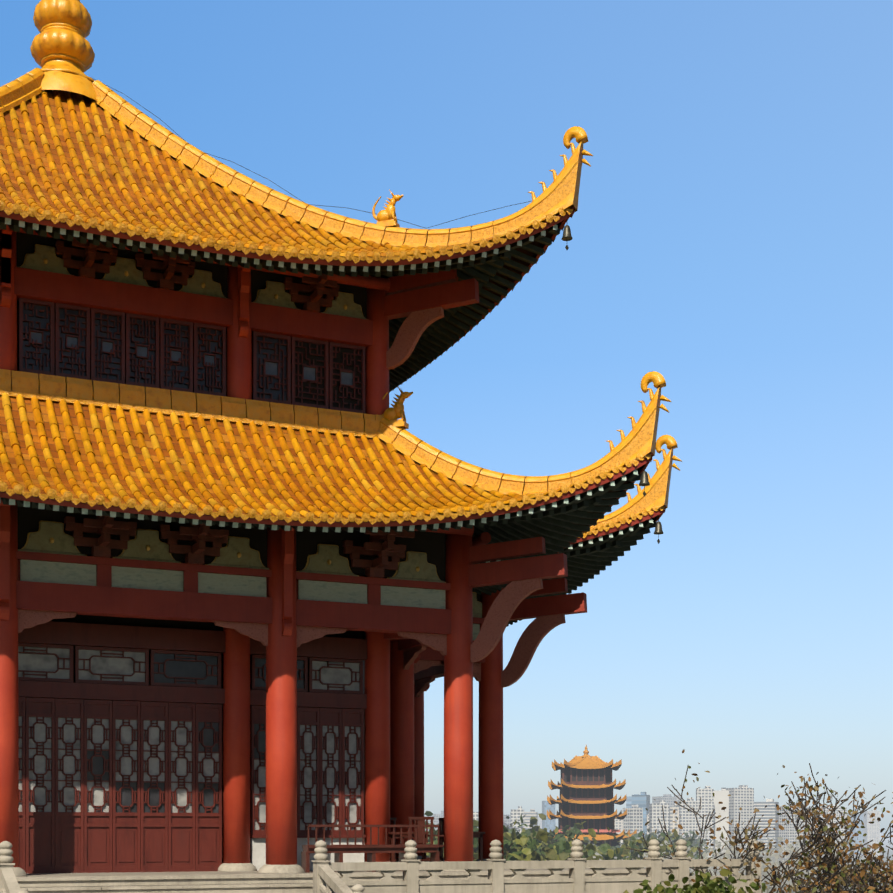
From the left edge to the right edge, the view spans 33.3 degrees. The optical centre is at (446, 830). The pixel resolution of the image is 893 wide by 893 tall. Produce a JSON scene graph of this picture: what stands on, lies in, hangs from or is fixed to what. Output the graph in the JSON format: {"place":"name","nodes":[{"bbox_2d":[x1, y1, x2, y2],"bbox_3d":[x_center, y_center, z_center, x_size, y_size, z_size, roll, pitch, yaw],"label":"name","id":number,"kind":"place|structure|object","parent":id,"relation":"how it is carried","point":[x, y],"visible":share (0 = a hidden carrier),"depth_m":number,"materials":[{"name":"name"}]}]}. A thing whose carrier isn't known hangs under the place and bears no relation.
{"place":"outdoors","nodes":[
{"label":"outdoors","id":0,"kind":"place"},
{"bbox_2d":[424,814,443,830],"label":"building","id":1,"kind":"structure","parent":0,"point":[436,819],"depth_m":1800.94,"materials":[{"name":"white concrete"}]},
{"bbox_2d":[0,0,892,831],"label":"sky","id":2,"kind":"structure","parent":0,"point":[731,228],"materials":[{"name":"blue"}]},
{"bbox_2d":[503,812,510,825],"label":"building","id":3,"kind":"structure","parent":0,"point":[506,821],"depth_m":1700.24,"materials":[{"name":"grey concrete"}]},
{"bbox_2d":[524,809,537,829],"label":"building","id":4,"kind":"structure","parent":0,"point":[532,813],"depth_m":1603.12,"materials":[{"name":"white concrete"}]},
{"bbox_2d":[542,801,554,831],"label":"building","id":5,"kind":"structure","parent":0,"point":[548,823],"depth_m":2204.90,"materials":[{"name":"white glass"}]},
{"bbox_2d":[479,435,681,626],"bbox_3d":[0.911,-6.976,36.531,4.895,3.552,10.099,0,0,-24],"label":"roof corner","id":6,"kind":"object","parent":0,"point":[607,540],"depth_m":33.11,"materials":[{"name":"yellow tile"}]},
{"bbox_2d":[615,819,622,846],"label":"building","id":7,"kind":"structure","parent":0,"point":[618,824],"depth_m":1705.06,"materials":[{"name":"white concrete"}]},
{"bbox_2d":[626,794,638,807],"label":"building","id":8,"kind":"structure","parent":0,"point":[629,802],"depth_m":2109.16,"materials":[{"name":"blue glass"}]},
{"bbox_2d":[652,794,676,806],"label":"apartment building","id":9,"kind":"structure","parent":0,"point":[669,799],"depth_m":1910.58,"materials":[{"name":"grey concrete"}]},
{"bbox_2d":[714,788,728,868],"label":"high-rise building","id":10,"kind":"structure","parent":0,"point":[721,795],"depth_m":1527.81,"materials":[{"name":"white concrete"}]},
{"bbox_2d":[726,785,753,855],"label":"high-rise building","id":11,"kind":"structure","parent":0,"point":[742,796],"depth_m":1549.00,"materials":[{"name":"white concrete"}]},
{"bbox_2d":[692,832,892,892],"bbox_3d":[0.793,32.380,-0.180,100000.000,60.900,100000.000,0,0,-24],"label":"ground","id":12,"kind":"structure","parent":0,"point":[885,842],"depth_m":4257.18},
{"bbox_2d":[16,859,669,892],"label":"platform","id":13,"kind":"structure","parent":12,"relation":"on","point":[187,882],"depth_m":26.86,"materials":[{"name":"stone"}]},
{"bbox_2d":[18,614,366,872],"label":"lattice doors","id":14,"kind":"structure","parent":13,"relation":"on","point":[120,744],"depth_m":29.15,"materials":[{"name":"red wood"}]},
{"bbox_2d":[0,501,505,876],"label":"columns","id":15,"kind":"structure","parent":13,"relation":"on","point":[394,749],"depth_m":29.88,"materials":[{"name":"red wood"}]},
{"bbox_2d":[0,499,586,696],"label":"pavilion entablature","id":16,"kind":"structure","parent":15,"relation":"on","point":[392,585],"depth_m":28.45,"materials":[{"name":"red wood"}]},
{"bbox_2d":[0,369,670,594],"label":"lower roof","id":17,"kind":"structure","parent":16,"relation":"on","point":[85,446],"depth_m":28.32,"materials":[{"name":"yellow tile"}]},
{"bbox_2d":[0,231,388,414],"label":"upper storey wall","id":18,"kind":"structure","parent":17,"relation":"on","point":[61,339],"depth_m":29.47,"materials":[{"name":"red wood"}]},
{"bbox_2d":[0,224,478,369],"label":"pavilion upper entablature","id":19,"kind":"structure","parent":18,"relation":"on","point":[322,307],"depth_m":29.51,"materials":[{"name":"red wood"}]},
{"bbox_2d":[0,68,592,392],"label":"upper roof","id":20,"kind":"structure","parent":19,"relation":"on","point":[109,168],"depth_m":30.24,"materials":[{"name":"yellow tile"}]},
{"bbox_2d":[30,0,96,100],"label":"roof finial","id":21,"kind":"object","parent":20,"relation":"on","point":[62,53],"visible":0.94,"depth_m":33.13,"materials":[{"name":"gold metal"}]},
{"bbox_2d":[301,825,438,872],"bbox_3d":[-1.484,0.347,29.440,2.810,0.925,0.420,0,0,-24],"label":"veranda bench","id":22,"kind":"object","parent":13,"relation":"on","point":[370,850],"visible":0.92,"depth_m":29.25,"materials":[{"name":"brown wood"}]},
{"bbox_2d":[0,839,762,892],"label":"balustrade","id":23,"kind":"object","parent":13,"relation":"on","point":[327,878],"visible":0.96,"depth_m":26.33,"materials":[{"name":"stone"}]},
{"bbox_2d":[390,818,398,861],"bbox_3d":[-1.260,0.265,32.063,0.560,1.090,0.480,0,0,-24],"label":"veranda chair","id":24,"kind":"object","parent":13,"relation":"on","point":[394,820],"visible":0.08,"depth_m":32.33,"materials":[{"name":"brown wood"}]},
{"bbox_2d":[388,832,428,861],"bbox_3d":[-0.931,0.420,31.333,0.850,0.780,0.850,0,0,-24],"label":"veranda table","id":25,"kind":"object","parent":13,"relation":"on","point":[397,835],"visible":0.23,"depth_m":30.88,"materials":[{"name":"brown wood"}]},
{"bbox_2d":[402,817,433,861],"bbox_3d":[-0.603,0.265,30.603,0.560,1.090,0.480,0,0,-24],"label":"veranda chair","id":26,"kind":"object","parent":13,"relation":"on","point":[420,820],"visible":0.46,"depth_m":30.40,"materials":[{"name":"brown wood"}]},
{"bbox_2d":[426,818,443,861],"bbox_3d":[-0.231,0.265,32.580,0.480,1.090,0.560,0,0,-24],"label":"veranda chair","id":27,"kind":"object","parent":13,"relation":"on","point":[440,835],"visible":0.21,"depth_m":32.84,"materials":[{"name":"brown wood"}]},
{"bbox_2d":[437,832,484,860],"bbox_3d":[0.325,0.420,33.049,0.800,0.780,0.800,0,0,-24],"label":"veranda table","id":28,"kind":"object","parent":13,"relation":"on","point":[479,835],"visible":0.21,"depth_m":32.85,"materials":[{"name":"brown wood"}]},
{"bbox_2d":[425,811,477,856],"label":"ridge tree","id":29,"kind":"object","parent":12,"relation":"on","point":[430,813],"depth_m":130.44,"materials":[{"name":"green plant"}]},
{"bbox_2d":[426,821,512,857],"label":"ridge tree","id":30,"kind":"object","parent":12,"relation":"on","point":[475,846],"visible":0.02,"depth_m":108.96,"materials":[{"name":"green plant"}]},
{"bbox_2d":[473,812,477,827],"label":"building","id":31,"kind":"structure","parent":12,"relation":"on","point":[475,815],"depth_m":1251.26,"materials":[{"name":"white concrete"}]},
{"bbox_2d":[443,818,566,860],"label":"ridge tree","id":32,"kind":"object","parent":12,"relation":"on","point":[512,851],"visible":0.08,"depth_m":94.38,"materials":[{"name":"green plant"}]},
{"bbox_2d":[511,806,523,832],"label":"building","id":33,"kind":"structure","parent":12,"relation":"on","point":[517,813],"depth_m":1402.08,"materials":[{"name":"white concrete"}]},
{"bbox_2d":[506,815,530,836],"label":"ridge tree","id":34,"kind":"object","parent":12,"relation":"on","point":[527,830],"visible":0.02,"depth_m":202.94,"materials":[{"name":"green plant"}]},
{"bbox_2d":[503,814,572,855],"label":"ridge tree","id":35,"kind":"object","parent":12,"relation":"on","point":[549,838],"visible":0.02,"depth_m":139.01,"materials":[{"name":"green plant"}]},
{"bbox_2d":[538,817,555,828],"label":"building","id":36,"kind":"structure","parent":12,"relation":"on","point":[539,821],"depth_m":3910.26,"materials":[{"name":"white concrete"}]},
{"bbox_2d":[511,813,598,848],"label":"ridge tree","id":37,"kind":"object","parent":12,"relation":"on","point":[558,836],"visible":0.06,"depth_m":168.49,"materials":[{"name":"green plant"}]},
{"bbox_2d":[513,821,627,860],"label":"ridge tree","id":38,"kind":"object","parent":12,"relation":"on","point":[589,852],"visible":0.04,"depth_m":117.98,"materials":[{"name":"green plant"}]},
{"bbox_2d":[566,827,615,851],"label":"ridge tree","id":39,"kind":"object","parent":12,"relation":"on","point":[587,838],"depth_m":260.39,"materials":[{"name":"green plant"}]},
{"bbox_2d":[547,745,636,848],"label":"distant pagoda","id":40,"kind":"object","parent":12,"relation":"on","point":[586,786],"depth_m":690.22,"materials":[{"name":"tile"}]},
{"bbox_2d":[623,805,642,838],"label":"city block","id":41,"kind":"structure","parent":12,"relation":"on","point":[633,820],"depth_m":1406.43,"materials":[{"name":"white concrete"}]},
{"bbox_2d":[632,792,649,837],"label":"building","id":42,"kind":"structure","parent":12,"relation":"on","point":[642,800],"depth_m":1505.05,"materials":[{"name":"white glass"}]},
{"bbox_2d":[597,829,693,867],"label":"ridge tree","id":43,"kind":"object","parent":12,"relation":"on","point":[624,851],"visible":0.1,"depth_m":149.29,"materials":[{"name":"green plant"}]},
{"bbox_2d":[647,812,648,834],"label":"building","id":44,"kind":"structure","parent":12,"relation":"on","point":[648,823],"depth_m":1505.72,"materials":[{"name":"white concrete"}]},
{"bbox_2d":[593,837,709,874],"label":"tree","id":45,"kind":"object","parent":12,"relation":"on","point":[596,853],"visible":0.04,"depth_m":65.14,"materials":[{"name":"green plant"}]},
{"bbox_2d":[649,800,668,838],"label":"building","id":46,"kind":"structure","parent":12,"relation":"on","point":[655,812],"depth_m":1405.66,"materials":[{"name":"white concrete"}]},
{"bbox_2d":[619,828,698,848],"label":"ridge tree","id":47,"kind":"object","parent":12,"relation":"on","point":[653,834],"visible":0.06,"depth_m":380.21,"materials":[{"name":"green plant"}]},
{"bbox_2d":[626,829,721,874],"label":"ridge tree","id":48,"kind":"object","parent":12,"relation":"on","point":[694,849],"visible":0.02,"depth_m":200.31,"materials":[{"name":"green plant"}]},
{"bbox_2d":[669,804,678,834],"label":"building","id":49,"kind":"structure","parent":12,"relation":"on","point":[672,824],"depth_m":1305.67,"materials":[{"name":"white concrete"}]},
{"bbox_2d":[676,798,697,839],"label":"city block","id":50,"kind":"structure","parent":12,"relation":"on","point":[687,821],"depth_m":1506.86,"materials":[{"name":"white concrete"}]},
{"bbox_2d":[668,828,711,858],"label":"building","id":51,"kind":"structure","parent":12,"relation":"on","point":[697,840],"depth_m":452.39,"materials":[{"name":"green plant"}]},
{"bbox_2d":[623,868,765,892],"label":"shrub","id":52,"kind":"object","parent":12,"relation":"on","point":[709,886],"visible":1,"depth_m":13.03,"materials":[{"name":"green plant"}]},
{"bbox_2d":[696,786,713,867],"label":"high-rise building","id":53,"kind":"structure","parent":12,"relation":"on","point":[707,797],"depth_m":1507.21,"materials":[{"name":"white concrete"}]},
{"bbox_2d":[643,840,814,884],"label":"tree","id":54,"kind":"object","parent":12,"relation":"on","point":[665,842],"depth_m":78.92,"materials":[{"name":"green plant"}]},
{"bbox_2d":[643,827,827,892],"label":"tree","id":55,"kind":"object","parent":12,"relation":"on","point":[727,852],"visible":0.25,"depth_m":50.63,"materials":[{"name":"green plant"}]},
{"bbox_2d":[619,749,892,892],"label":"bare shrub","id":56,"kind":"object","parent":12,"relation":"on","point":[835,881],"visible":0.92,"depth_m":30.02,"materials":[{"name":"brown plant"}]},
{"bbox_2d":[707,837,813,882],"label":"tree","id":57,"kind":"object","parent":12,"relation":"on","point":[713,857],"visible":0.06,"depth_m":68.51,"materials":[{"name":"green plant"}]},
{"bbox_2d":[754,799,778,866],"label":"building","id":58,"kind":"structure","parent":12,"relation":"on","point":[770,811],"depth_m":1509.60,"materials":[{"name":"white concrete"}]},
{"bbox_2d":[779,803,805,871],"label":"building","id":59,"kind":"structure","parent":12,"relation":"on","point":[789,832],"depth_m":1610.99,"materials":[{"name":"grey concrete"}]},
{"bbox_2d":[723,841,877,892],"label":"tree","id":60,"kind":"object","parent":12,"relation":"on","point":[776,865],"visible":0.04,"depth_m":46.08,"materials":[{"name":"green plant"}]},
{"bbox_2d":[718,839,888,888],"bbox_3d":[13.997,5.080,60.904,9.399,9.533,5.942,0,0,44],"label":"tree","id":61,"kind":"object","parent":12,"relation":"on","point":[772,862],"visible":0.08,"depth_m":60.26,"materials":[{"name":"green plant"}]},
{"bbox_2d":[767,867,851,892],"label":"tree","id":62,"kind":"object","parent":12,"relation":"on","point":[796,884],"visible":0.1,"depth_m":33.29,"materials":[{"name":"green plant"}]},
{"bbox_2d":[780,831,864,872],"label":"tree","id":63,"kind":"object","parent":12,"relation":"on","point":[797,842],"depth_m":89.54,"materials":[{"name":"green plant"}]},
{"bbox_2d":[847,813,862,855],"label":"building","id":64,"kind":"structure","parent":12,"relation":"on","point":[859,836],"depth_m":3714.73,"materials":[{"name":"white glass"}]},
{"bbox_2d":[863,810,879,856],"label":"building","id":65,"kind":"structure","parent":12,"relation":"on","point":[871,831],"depth_m":3517.94,"materials":[{"name":"grey concrete"}]},
{"bbox_2d":[806,813,813,846],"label":"building","id":66,"kind":"structure","parent":0,"point":[810,826],"depth_m":1915.76,"materials":[{"name":"grey concrete"}]},
{"bbox_2d":[807,805,846,856],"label":"city block","id":67,"kind":"structure","parent":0,"point":[840,809],"depth_m":2114.32,"materials":[{"name":"grey concrete"}]}
]}

